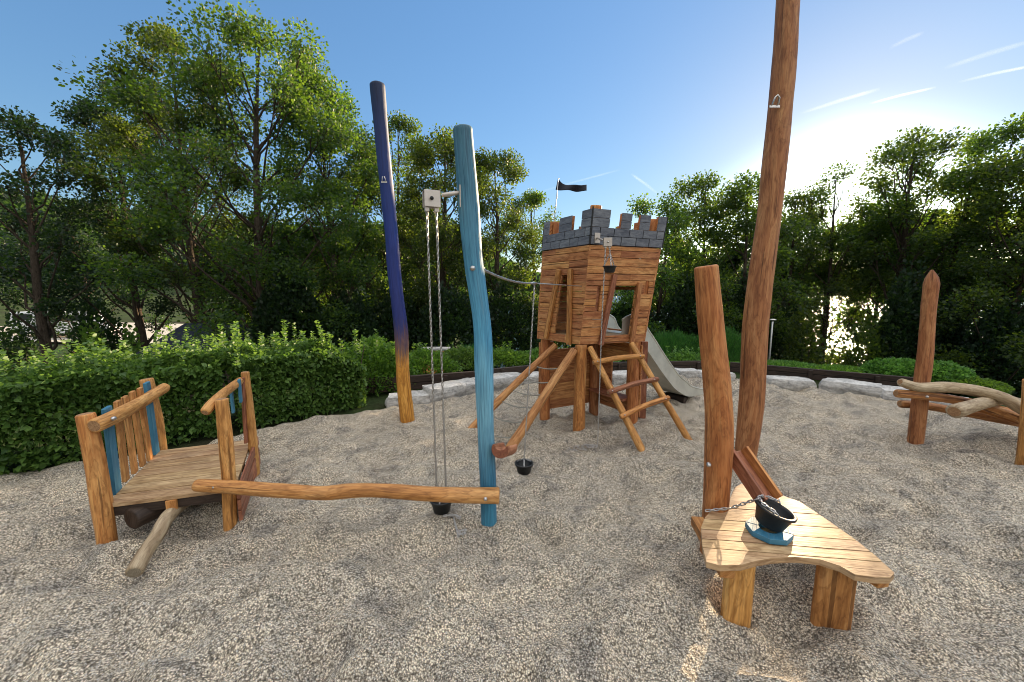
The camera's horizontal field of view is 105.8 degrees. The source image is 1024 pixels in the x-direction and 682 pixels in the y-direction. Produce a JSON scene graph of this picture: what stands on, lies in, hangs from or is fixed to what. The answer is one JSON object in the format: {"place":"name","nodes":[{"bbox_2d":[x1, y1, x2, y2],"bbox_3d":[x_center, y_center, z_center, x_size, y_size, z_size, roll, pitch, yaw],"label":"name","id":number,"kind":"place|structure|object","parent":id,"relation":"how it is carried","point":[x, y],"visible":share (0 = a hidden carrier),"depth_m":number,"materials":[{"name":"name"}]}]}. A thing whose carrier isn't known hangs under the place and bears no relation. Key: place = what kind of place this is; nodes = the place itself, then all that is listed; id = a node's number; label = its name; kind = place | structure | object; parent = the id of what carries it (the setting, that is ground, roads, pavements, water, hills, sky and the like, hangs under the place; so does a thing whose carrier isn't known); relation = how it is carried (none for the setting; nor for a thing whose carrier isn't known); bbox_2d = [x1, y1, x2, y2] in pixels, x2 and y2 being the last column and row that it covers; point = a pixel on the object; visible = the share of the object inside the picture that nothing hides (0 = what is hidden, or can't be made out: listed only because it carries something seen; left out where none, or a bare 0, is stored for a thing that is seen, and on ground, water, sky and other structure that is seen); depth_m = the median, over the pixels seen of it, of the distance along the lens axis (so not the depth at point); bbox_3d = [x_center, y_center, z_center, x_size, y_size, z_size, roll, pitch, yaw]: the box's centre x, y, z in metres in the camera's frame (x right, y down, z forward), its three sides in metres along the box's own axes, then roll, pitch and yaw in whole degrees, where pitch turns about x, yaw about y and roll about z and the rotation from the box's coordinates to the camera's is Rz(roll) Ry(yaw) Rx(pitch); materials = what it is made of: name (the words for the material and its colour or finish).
{"place":"outdoors","nodes":[
{"label":"outdoors","id":0,"kind":"place"},
{"bbox_2d":[0,322,182,342],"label":"yard pavement","id":1,"kind":"structure","parent":0,"point":[149,334],"depth_m":38.49,"materials":[{"name":"white"}]},
{"bbox_2d":[9,311,68,335],"bbox_3d":[-42.789,-1.672,36.093,5.245,2.249,1.960,-1,8,-6],"label":"parked van","id":2,"kind":"object","parent":1,"relation":"on","point":[24,316],"visible":0.05,"depth_m":34.95,"materials":[{"name":"white paint"}]},
{"bbox_2d":[0,258,1005,472],"bbox_3d":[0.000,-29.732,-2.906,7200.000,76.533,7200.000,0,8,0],"label":"ground","id":3,"kind":"structure","parent":0,"point":[374,401],"depth_m":8.04,"materials":[{"name":"soil"}]},
{"bbox_2d":[0,301,42,373],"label":"shrub","id":4,"kind":"object","parent":3,"relation":"on","point":[5,338],"visible":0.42,"depth_m":14.01,"materials":[{"name":"green plant"}]},
{"bbox_2d":[0,105,127,414],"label":"oak tree","id":5,"kind":"object","parent":3,"relation":"on","point":[42,301],"visible":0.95,"depth_m":11.82,"materials":[{"name":"green plant"}]},
{"bbox_2d":[0,214,175,352],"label":"oak tree","id":6,"kind":"object","parent":3,"relation":"on","point":[17,296],"visible":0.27,"depth_m":14.98,"materials":[{"name":"green plant"}]},
{"bbox_2d":[74,315,110,411],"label":"shrub","id":7,"kind":"object","parent":3,"relation":"on","point":[84,330],"visible":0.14,"depth_m":13.05,"materials":[{"name":"green plant"}]},
{"bbox_2d":[67,286,129,412],"bbox_3d":[-15.560,0.264,14.596,2.530,4.742,1.872,0,8,0],"label":"shrub","id":8,"kind":"object","parent":3,"relation":"on","point":[111,338],"visible":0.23,"depth_m":14.39,"materials":[{"name":"green plant"}]},
{"bbox_2d":[16,73,213,348],"bbox_3d":[-14.139,-3.400,14.417,4.923,11.818,4.865,0,8,0],"label":"oak tree","id":9,"kind":"object","parent":3,"relation":"on","point":[82,109],"visible":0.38,"depth_m":13.38,"materials":[{"name":"green plant"}]},
{"bbox_2d":[121,323,144,352],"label":"shrub","id":10,"kind":"object","parent":3,"relation":"on","point":[132,340],"visible":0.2,"depth_m":13.10,"materials":[{"name":"green plant"}]},
{"bbox_2d":[69,71,273,321],"bbox_3d":[-13.665,-3.973,15.884,6.024,12.577,5.752,5,9,31],"label":"oak tree","id":11,"kind":"object","parent":3,"relation":"on","point":[201,236],"visible":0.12,"depth_m":14.89,"materials":[{"name":"green plant"}]},
{"bbox_2d":[65,16,283,322],"bbox_3d":[-10.991,-4.236,13.537,5.356,12.443,5.553,0,8,0],"label":"oak tree","id":12,"kind":"object","parent":3,"relation":"on","point":[146,40],"visible":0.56,"depth_m":12.23,"materials":[{"name":"green plant"}]},
{"bbox_2d":[136,323,254,400],"bbox_3d":[-9.638,0.644,12.592,3.500,2.453,2.200,0,8,0],"label":"hut","id":13,"kind":"object","parent":3,"relation":"on","point":[181,328],"visible":0.16,"depth_m":12.02,"materials":[{"name":"plant"}]},
{"bbox_2d":[52,0,380,348],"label":"oak tree","id":14,"kind":"object","parent":3,"relation":"on","point":[290,92],"visible":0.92,"depth_m":10.87,"materials":[{"name":"green plant"}]},
{"bbox_2d":[0,188,540,297],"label":"distant woodland","id":15,"kind":"object","parent":3,"relation":"on","point":[17,204],"visible":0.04,"depth_m":178.29,"materials":[{"name":"green plant"}]},
{"bbox_2d":[196,224,377,341],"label":"oak tree","id":16,"kind":"object","parent":3,"relation":"on","point":[276,250],"visible":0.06,"depth_m":16.88,"materials":[{"name":"green plant"}]},
{"bbox_2d":[246,259,344,390],"bbox_3d":[-6.892,-0.418,12.165,2.788,4.220,2.436,-5,9,-33],"label":"shrub","id":17,"kind":"object","parent":3,"relation":"on","point":[274,312],"visible":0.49,"depth_m":11.71,"materials":[{"name":"green plant"}]},
{"bbox_2d":[246,65,384,346],"bbox_3d":[-6.611,-3.815,13.881,4.428,10.947,4.698,-2,8,-15],"label":"oak tree","id":18,"kind":"object","parent":3,"relation":"on","point":[337,249],"visible":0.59,"depth_m":12.88,"materials":[{"name":"green plant"}]},
{"bbox_2d":[321,280,387,374],"bbox_3d":[-5.717,-0.287,13.577,3.200,3.779,2.319,0,8,0],"label":"shrub","id":19,"kind":"object","parent":3,"relation":"on","point":[369,323],"visible":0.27,"depth_m":13.23,"materials":[{"name":"green plant"}]},
{"bbox_2d":[296,122,425,348],"bbox_3d":[-6.106,-3.554,16.171,5.184,10.397,4.578,6,10,38],"label":"oak tree","id":20,"kind":"object","parent":3,"relation":"on","point":[367,250],"visible":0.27,"depth_m":15.36,"materials":[{"name":"green plant"}]},
{"bbox_2d":[329,334,418,396],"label":"shrub","id":21,"kind":"object","parent":3,"relation":"on","point":[383,361],"visible":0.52,"depth_m":6.73,"materials":[{"name":"green plant"}]},
{"bbox_2d":[356,109,433,314],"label":"oak tree","id":22,"kind":"object","parent":3,"relation":"on","point":[408,129],"visible":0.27,"depth_m":16.35,"materials":[{"name":"green plant"}]},
{"bbox_2d":[357,289,432,373],"bbox_3d":[-4.250,-0.308,14.612,3.071,3.444,2.390,0,8,0],"label":"shrub","id":23,"kind":"object","parent":3,"relation":"on","point":[386,318],"visible":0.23,"depth_m":14.11,"materials":[{"name":"green plant"}]},
{"bbox_2d":[348,371,474,393],"bbox_3d":[-1.644,0.733,6.862,2.324,0.256,0.108,-3,8,-19],"label":"timber edging","id":24,"kind":"object","parent":3,"relation":"on","point":[417,382],"visible":0.41,"depth_m":6.86,"materials":[{"name":"wood"}]},
{"bbox_2d":[359,196,469,369],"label":"oak tree","id":25,"kind":"object","parent":3,"relation":"on","point":[386,274],"visible":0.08,"depth_m":19.21,"materials":[{"name":"green plant"}]},
{"bbox_2d":[389,342,463,375],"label":"shrub","id":26,"kind":"object","parent":3,"relation":"on","point":[421,357],"visible":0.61,"depth_m":7.52,"materials":[{"name":"green plant"}]},
{"bbox_2d":[380,122,506,346],"bbox_3d":[-2.691,-3.469,15.357,4.666,9.509,5.130,4,8,28],"label":"oak tree","id":27,"kind":"object","parent":3,"relation":"on","point":[424,157],"visible":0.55,"depth_m":14.13,"materials":[{"name":"green plant"}]},
{"bbox_2d":[409,280,491,372],"bbox_3d":[-2.365,-0.430,14.145,3.313,3.533,2.200,0,8,0],"label":"shrub","id":28,"kind":"object","parent":3,"relation":"on","point":[462,323],"visible":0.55,"depth_m":13.65,"materials":[{"name":"green plant"}]},
{"bbox_2d":[436,341,496,369],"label":"shrub","id":29,"kind":"object","parent":3,"relation":"on","point":[461,353],"visible":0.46,"depth_m":8.05,"materials":[{"name":"green plant"}]},
{"bbox_2d":[430,147,543,367],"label":"oak tree","id":30,"kind":"object","parent":3,"relation":"on","point":[492,240],"visible":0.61,"depth_m":15.36,"materials":[{"name":"green plant"}]},
{"bbox_2d":[462,278,540,371],"bbox_3d":[-0.260,-0.385,14.566,3.524,4.257,2.454,0,8,0],"label":"shrub","id":31,"kind":"object","parent":3,"relation":"on","point":[511,305],"visible":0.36,"depth_m":14.11,"materials":[{"name":"green plant"}]},
{"bbox_2d":[493,341,534,366],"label":"shrub","id":32,"kind":"object","parent":3,"relation":"on","point":[508,356],"visible":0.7,"depth_m":8.47,"materials":[{"name":"green plant"}]},
{"bbox_2d":[493,365,538,373],"bbox_3d":[0.258,0.614,7.613,1.668,0.256,0.108,-4,8,-26],"label":"timber edging","id":33,"kind":"object","parent":3,"relation":"on","point":[519,369],"visible":0.11,"depth_m":7.47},
{"bbox_2d":[488,188,561,364],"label":"oak tree","id":34,"kind":"object","parent":3,"relation":"on","point":[536,197],"visible":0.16,"depth_m":17.78,"materials":[{"name":"green plant"}]},
{"bbox_2d":[611,286,661,361],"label":"shrub","id":35,"kind":"object","parent":3,"relation":"on","point":[620,315],"visible":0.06,"depth_m":14.74,"materials":[{"name":"green plant"}]},
{"bbox_2d":[613,361,701,370],"bbox_3d":[2.902,0.557,8.577,3.612,0.196,0.108,-1,8,-5],"label":"timber edging","id":36,"kind":"object","parent":3,"relation":"on","point":[675,364],"visible":0.23,"depth_m":8.62,"materials":[{"name":"wood"}]},
{"bbox_2d":[610,191,736,361],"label":"maple tree","id":37,"kind":"object","parent":3,"relation":"on","point":[687,254],"visible":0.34,"depth_m":13.86,"materials":[{"name":"plant"}]},
{"bbox_2d":[655,272,698,353],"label":"shrub","id":38,"kind":"object","parent":3,"relation":"on","point":[679,313],"visible":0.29,"depth_m":13.71,"materials":[{"name":"green plant"}]},
{"bbox_2d":[654,326,699,358],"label":"shrub","id":39,"kind":"object","parent":3,"relation":"on","point":[679,339],"visible":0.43,"depth_m":10.47,"materials":[{"name":"green plant"}]},
{"bbox_2d":[665,345,701,369],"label":"shrub","id":40,"kind":"object","parent":3,"relation":"on","point":[686,355],"visible":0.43,"depth_m":8.99,"materials":[{"name":"green plant"}]},
{"bbox_2d":[630,234,737,316],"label":"maple tree","id":41,"kind":"object","parent":3,"relation":"on","point":[688,247],"visible":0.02,"depth_m":18.71,"materials":[{"name":"green plant"}]},
{"bbox_2d":[689,325,740,361],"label":"shrub","id":42,"kind":"object","parent":3,"relation":"on","point":[732,337],"visible":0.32,"depth_m":10.07,"materials":[{"name":"green plant"}]},
{"bbox_2d":[651,169,778,328],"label":"maple tree","id":43,"kind":"object","parent":3,"relation":"on","point":[700,184],"visible":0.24,"depth_m":14.65,"materials":[{"name":"plant"}]},
{"bbox_2d":[722,270,768,359],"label":"shrub","id":44,"kind":"object","parent":3,"relation":"on","point":[737,299],"visible":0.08,"depth_m":13.74,"materials":[{"name":"green plant"}]},
{"bbox_2d":[675,169,816,361],"bbox_3d":[8.211,-1.918,14.144,4.094,8.382,4.613,3,8,25],"label":"maple tree","id":45,"kind":"object","parent":3,"relation":"on","point":[745,225],"visible":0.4,"depth_m":13.09,"materials":[{"name":"plant"}]},
{"bbox_2d":[718,234,814,354],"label":"maple tree","id":46,"kind":"object","parent":3,"relation":"on","point":[737,261],"visible":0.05,"depth_m":18.24,"materials":[{"name":"green plant"}]},
{"bbox_2d":[767,282,804,360],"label":"shrub","id":47,"kind":"object","parent":3,"relation":"on","point":[775,348],"visible":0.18,"depth_m":14.32,"materials":[{"name":"green plant"}]},
{"bbox_2d":[767,359,819,367],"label":"shrub","id":48,"kind":"object","parent":3,"relation":"on","point":[790,363],"visible":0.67,"depth_m":9.19,"materials":[{"name":"green plant"}]},
{"bbox_2d":[780,297,822,381],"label":"shrub","id":49,"kind":"object","parent":3,"relation":"on","point":[811,356],"visible":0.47,"depth_m":12.46,"materials":[{"name":"green plant"}]},
{"bbox_2d":[738,183,869,364],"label":"maple tree","id":50,"kind":"object","parent":3,"relation":"on","point":[798,199],"visible":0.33,"depth_m":14.73,"materials":[{"name":"plant"}]},
{"bbox_2d":[770,209,841,345],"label":"maple tree","id":51,"kind":"object","parent":3,"relation":"on","point":[830,324],"visible":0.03,"depth_m":17.16,"materials":[{"name":"green plant"}]},
{"bbox_2d":[730,362,912,386],"bbox_3d":[6.015,0.668,7.662,2.984,0.216,0.108,5,9,31],"label":"timber edging","id":52,"kind":"object","parent":3,"relation":"on","point":[821,374],"visible":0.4,"depth_m":7.58,"materials":[{"name":"wood"}]},
{"bbox_2d":[748,220,896,334],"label":"maple tree","id":53,"kind":"object","parent":3,"relation":"on","point":[819,231],"visible":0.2,"depth_m":15.92,"materials":[{"name":"plant"}]},
{"bbox_2d":[815,316,851,365],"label":"shrub","id":54,"kind":"object","parent":3,"relation":"on","point":[832,356],"visible":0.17,"depth_m":13.08,"materials":[{"name":"green plant"}]},
{"bbox_2d":[782,160,889,364],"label":"maple tree","id":55,"kind":"object","parent":3,"relation":"on","point":[834,179],"visible":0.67,"depth_m":14.81,"materials":[{"name":"plant"}]},
{"bbox_2d":[810,363,880,373],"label":"shrub","id":56,"kind":"object","parent":3,"relation":"on","point":[839,367],"visible":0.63,"depth_m":8.69,"materials":[{"name":"green plant"}]},
{"bbox_2d":[840,293,890,366],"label":"shrub","id":57,"kind":"object","parent":3,"relation":"on","point":[873,345],"visible":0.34,"depth_m":12.49,"materials":[{"name":"green plant"}]},
{"bbox_2d":[808,204,947,337],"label":"maple tree","id":58,"kind":"object","parent":3,"relation":"on","point":[844,223],"visible":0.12,"depth_m":15.27,"materials":[{"name":"plant"}]},
{"bbox_2d":[858,357,934,376],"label":"shrub","id":59,"kind":"object","parent":3,"relation":"on","point":[901,366],"visible":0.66,"depth_m":8.21,"materials":[{"name":"green plant"}]},
{"bbox_2d":[866,259,943,361],"bbox_3d":[12.724,0.225,12.639,2.291,5.758,1.720,0,8,0],"label":"shrub","id":60,"kind":"object","parent":3,"relation":"on","point":[897,325],"visible":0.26,"depth_m":12.30,"materials":[{"name":"green plant"}]},
{"bbox_2d":[831,208,985,364],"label":"maple tree","id":61,"kind":"object","parent":3,"relation":"on","point":[935,219],"visible":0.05,"depth_m":17.87,"materials":[{"name":"green plant"}]},
{"bbox_2d":[838,123,989,352],"bbox_3d":[13.607,-1.884,13.508,3.787,10.832,3.731,5,9,33],"label":"maple tree","id":62,"kind":"object","parent":3,"relation":"on","point":[902,154],"visible":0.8,"depth_m":12.96,"materials":[{"name":"plant"}]},
{"bbox_2d":[841,112,1023,343],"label":"maple tree","id":63,"kind":"object","parent":3,"relation":"on","point":[981,144],"visible":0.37,"depth_m":12.42,"materials":[{"name":"plant"}]},
{"bbox_2d":[913,280,974,395],"bbox_3d":[14.040,0.674,12.703,2.226,5.435,1.704,0,8,0],"label":"shrub","id":64,"kind":"object","parent":3,"relation":"on","point":[952,337],"visible":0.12,"depth_m":12.32,"materials":[{"name":"green plant"}]},
{"bbox_2d":[912,359,975,381],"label":"shrub","id":65,"kind":"object","parent":3,"relation":"on","point":[947,371],"visible":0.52,"depth_m":7.74,"materials":[{"name":"green plant"}]},
{"bbox_2d":[887,141,1023,396],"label":"maple tree","id":66,"kind":"object","parent":3,"relation":"on","point":[991,201],"visible":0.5,"depth_m":11.28,"materials":[{"name":"plant"}]},
{"bbox_2d":[913,208,1023,335],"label":"maple tree","id":67,"kind":"object","parent":3,"relation":"on","point":[977,316],"visible":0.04,"depth_m":15.69,"materials":[{"name":"green plant"}]},
{"bbox_2d":[951,375,1014,394],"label":"shrub","id":68,"kind":"object","parent":3,"relation":"on","point":[996,385],"visible":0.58,"depth_m":7.38,"materials":[{"name":"green plant"}]},
{"bbox_2d":[948,284,1023,398],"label":"shrub","id":69,"kind":"object","parent":3,"relation":"on","point":[988,328],"visible":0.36,"depth_m":11.40,"materials":[{"name":"green plant"}]},
{"bbox_2d":[979,158,1023,375],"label":"maple tree","id":70,"kind":"object","parent":3,"relation":"on","point":[1019,261],"visible":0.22,"depth_m":11.55,"materials":[{"name":"plant"}]},
{"bbox_2d":[0,375,1023,681],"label":"gravel ground","id":71,"kind":"structure","parent":0,"point":[802,425],"depth_m":2.51,"materials":[{"name":"gravel"}]},
{"bbox_2d":[125,506,188,577],"bbox_3d":[-2.419,1.277,2.858,0.184,0.204,1.090,-1,8,-8],"label":"loose log","id":72,"kind":"object","parent":71,"relation":"on","point":[138,563],"visible":0.5,"depth_m":2.51,"materials":[{"name":"brown wood"}]},
{"bbox_2d":[75,371,260,544],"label":"play platform","id":73,"kind":"structure","parent":71,"relation":"on","point":[160,482],"depth_m":2.88,"materials":[{"name":"brown wood"}]},
{"bbox_2d":[0,319,378,474],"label":"hedge","id":74,"kind":"object","parent":71,"relation":"on","point":[84,379],"visible":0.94,"depth_m":4.53,"materials":[{"name":"green plant"}]},
{"bbox_2d":[370,80,414,422],"bbox_3d":[-1.510,-0.817,4.976,0.413,4.625,0.208,0,8,0],"label":"play pole","id":75,"kind":"object","parent":71,"relation":"on","point":[384,165],"visible":0.88,"depth_m":4.88,"materials":[{"name":"wood"}]},
{"bbox_2d":[385,390,430,407],"bbox_3d":[-1.631,0.926,6.181,0.769,0.195,0.385,-3,8,-20],"label":"boulder","id":76,"kind":"object","parent":71,"relation":"on","point":[420,397],"visible":0.54,"depth_m":6.06,"materials":[{"name":"stone"}]},
{"bbox_2d":[422,378,474,401],"bbox_3d":[-1.027,0.835,6.585,1.052,0.279,0.467,-7,10,-43],"label":"boulder","id":77,"kind":"object","parent":71,"relation":"on","point":[459,387],"visible":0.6,"depth_m":6.40,"materials":[{"name":"stone"}]},
{"bbox_2d":[422,124,496,526],"bbox_3d":[-0.348,0.192,2.719,0.480,3.209,0.161,-2,8,-14],"label":"play pole","id":78,"kind":"object","parent":71,"relation":"on","point":[466,192],"visible":0.82,"depth_m":2.62,"materials":[{"name":"wood"}]},
{"bbox_2d":[191,479,499,503],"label":"balance beam","id":79,"kind":"structure","parent":78,"relation":"attached to","point":[477,495],"depth_m":2.71,"materials":[{"name":"brown wood"}]},
{"bbox_2d":[426,211,437,486],"bbox_3d":[-0.562,0.182,2.736,0.025,2.096,0.225,-1,8,-5],"label":"steel chain","id":80,"kind":"object","parent":78,"relation":"hanging from","point":[429,285],"visible":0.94,"depth_m":2.69,"materials":[{"name":"metal"}]},
{"bbox_2d":[430,502,450,514],"bbox_3d":[-0.541,1.239,2.979,0.181,0.149,0.181,0,8,0],"label":"sand bucket","id":81,"kind":"object","parent":80,"relation":"hanging from","point":[440,508],"visible":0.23,"depth_m":2.92,"materials":[{"name":"black rubber"}]},
{"bbox_2d":[435,212,446,486],"bbox_3d":[-0.500,0.177,2.757,0.038,2.091,0.218,-1,8,-11],"label":"steel chain","id":82,"kind":"object","parent":78,"relation":"hanging from","point":[436,216],"visible":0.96,"depth_m":2.71,"materials":[{"name":"metal"}]},
{"bbox_2d":[492,442,516,457],"bbox_3d":[-0.052,0.792,2.803,0.126,0.163,0.266,2,8,15],"label":"wooden trough","id":83,"kind":"object","parent":78,"relation":"attached to","point":[500,450],"visible":1,"depth_m":2.70,"materials":[{"name":"red wood"}]},
{"bbox_2d":[484,269,581,286],"bbox_3d":[0.284,-0.566,3.583,0.044,0.114,2.012,4,9,30],"label":"steel cable","id":84,"kind":"object","parent":78,"relation":"attached to","point":[514,281],"visible":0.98,"depth_m":3.23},
{"bbox_2d":[524,286,534,458],"bbox_3d":[0.158,0.303,3.563,0.098,1.643,0.014,0,8,0],"label":"steel chain","id":85,"kind":"object","parent":84,"relation":"hanging from","point":[529,370],"visible":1,"depth_m":3.56,"materials":[{"name":"metal"}]},
{"bbox_2d":[515,458,533,474],"bbox_3d":[0.114,1.183,3.679,0.181,0.141,0.181,0,8,0],"label":"sand bucket","id":86,"kind":"object","parent":85,"relation":"hanging from","point":[523,466],"visible":1,"depth_m":3.64,"materials":[{"name":"black rubber"}]},
{"bbox_2d":[471,372,522,390],"bbox_3d":[-0.258,0.774,7.111,1.105,0.303,0.462,-5,9,-34],"label":"boulder","id":87,"kind":"object","parent":71,"relation":"on","point":[503,380],"visible":0.27,"depth_m":6.99,"materials":[{"name":"stone"}]},
{"bbox_2d":[468,178,702,451],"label":"play tower","id":88,"kind":"structure","parent":71,"relation":"on","point":[569,376],"depth_m":4.71,"materials":[{"name":"brown wood"}]},
{"bbox_2d":[597,248,605,444],"bbox_3d":[0.971,0.093,4.212,0.032,2.168,0.013,0,8,0],"label":"steel chain","id":89,"kind":"object","parent":88,"relation":"hanging from","point":[600,347],"visible":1,"depth_m":4.21,"materials":[{"name":"metal"}]},
{"bbox_2d":[612,370,626,385],"bbox_3d":[2.187,0.733,7.543,0.705,0.278,0.386,-1,8,-10],"label":"boulder","id":90,"kind":"object","parent":71,"relation":"on","point":[619,377],"visible":0.23,"depth_m":7.34,"materials":[{"name":"stone"}]},
{"bbox_2d":[675,368,698,378],"bbox_3d":[3.558,0.681,7.919,0.441,0.230,0.372,0,8,0],"label":"boulder","id":91,"kind":"object","parent":71,"relation":"on","point":[688,373],"visible":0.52,"depth_m":7.75,"materials":[{"name":"stone"}]},
{"bbox_2d":[694,264,733,553],"bbox_3d":[1.254,0.633,2.464,0.303,2.202,0.170,0,8,0],"label":"play pole","id":92,"kind":"object","parent":71,"relation":"on","point":[719,429],"visible":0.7,"depth_m":2.37,"materials":[{"name":"orange wood"}]},
{"bbox_2d":[732,446,782,501],"bbox_3d":[1.510,0.838,2.435,0.146,0.274,0.303,-3,8,-20],"label":"wooden chute","id":93,"kind":"object","parent":92,"relation":"attached to","point":[756,480],"visible":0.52,"depth_m":2.42,"materials":[{"name":"red wood"}]},
{"bbox_2d":[734,0,799,457],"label":"play pole","id":94,"kind":"object","parent":71,"relation":"on","point":[754,339],"visible":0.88,"depth_m":3.55,"materials":[{"name":"brown wood"}]},
{"bbox_2d":[766,375,816,390],"bbox_3d":[5.043,0.787,7.080,0.854,0.270,0.449,2,8,11],"label":"boulder","id":95,"kind":"object","parent":71,"relation":"on","point":[793,383],"visible":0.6,"depth_m":6.90,"materials":[{"name":"stone"}]},
{"bbox_2d":[691,484,893,630],"bbox_3d":[1.473,1.380,2.393,0.931,0.639,0.924,0,8,0],"label":"sand table","id":96,"kind":"object","parent":71,"relation":"on","point":[740,544],"visible":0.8,"depth_m":2.10,"materials":[{"name":"brown wood"}]},
{"bbox_2d":[705,494,780,511],"bbox_3d":[1.387,1.000,2.326,0.395,0.201,0.113,3,8,23],"label":"steel chain","id":97,"kind":"object","parent":96,"relation":"on","point":[740,504],"visible":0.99,"depth_m":2.31,"materials":[{"name":"metal"}]},
{"bbox_2d":[755,497,797,531],"bbox_3d":[1.511,1.004,2.226,0.208,0.150,0.213,0,8,0],"label":"sand bucket","id":98,"kind":"object","parent":96,"relation":"on","point":[766,517],"visible":0.92,"depth_m":2.19,"materials":[{"name":"black rubber"}]},
{"bbox_2d":[818,377,881,397],"bbox_3d":[5.883,0.838,6.721,0.473,0.315,0.898,-7,10,-44],"label":"boulder","id":99,"kind":"object","parent":71,"relation":"on","point":[838,385],"visible":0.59,"depth_m":6.60,"materials":[{"name":"stone"}]},
{"bbox_2d":[876,384,910,399],"bbox_3d":[6.253,0.905,6.337,0.480,0.294,0.437,4,8,26],"label":"boulder","id":100,"kind":"object","parent":71,"relation":"on","point":[887,392],"visible":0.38,"depth_m":6.24,"materials":[{"name":"stone"}]},
{"bbox_2d":[893,270,1023,464],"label":"climbing structure","id":101,"kind":"object","parent":71,"relation":"on","point":[921,387],"visible":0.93,"depth_m":4.26,"materials":[{"name":"brown wood"}]},
{"bbox_2d":[0,0,1023,271],"label":"sky","id":102,"kind":"structure","parent":0,"point":[619,99],"materials":[{"name":"blue"}]},
{"bbox_2d":[491,295,1023,367],"bbox_3d":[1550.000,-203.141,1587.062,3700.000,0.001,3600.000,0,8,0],"label":"lake water","id":103,"kind":"structure","parent":0,"point":[835,338],"depth_m":52.86,"materials":[{"name":"liquid"}]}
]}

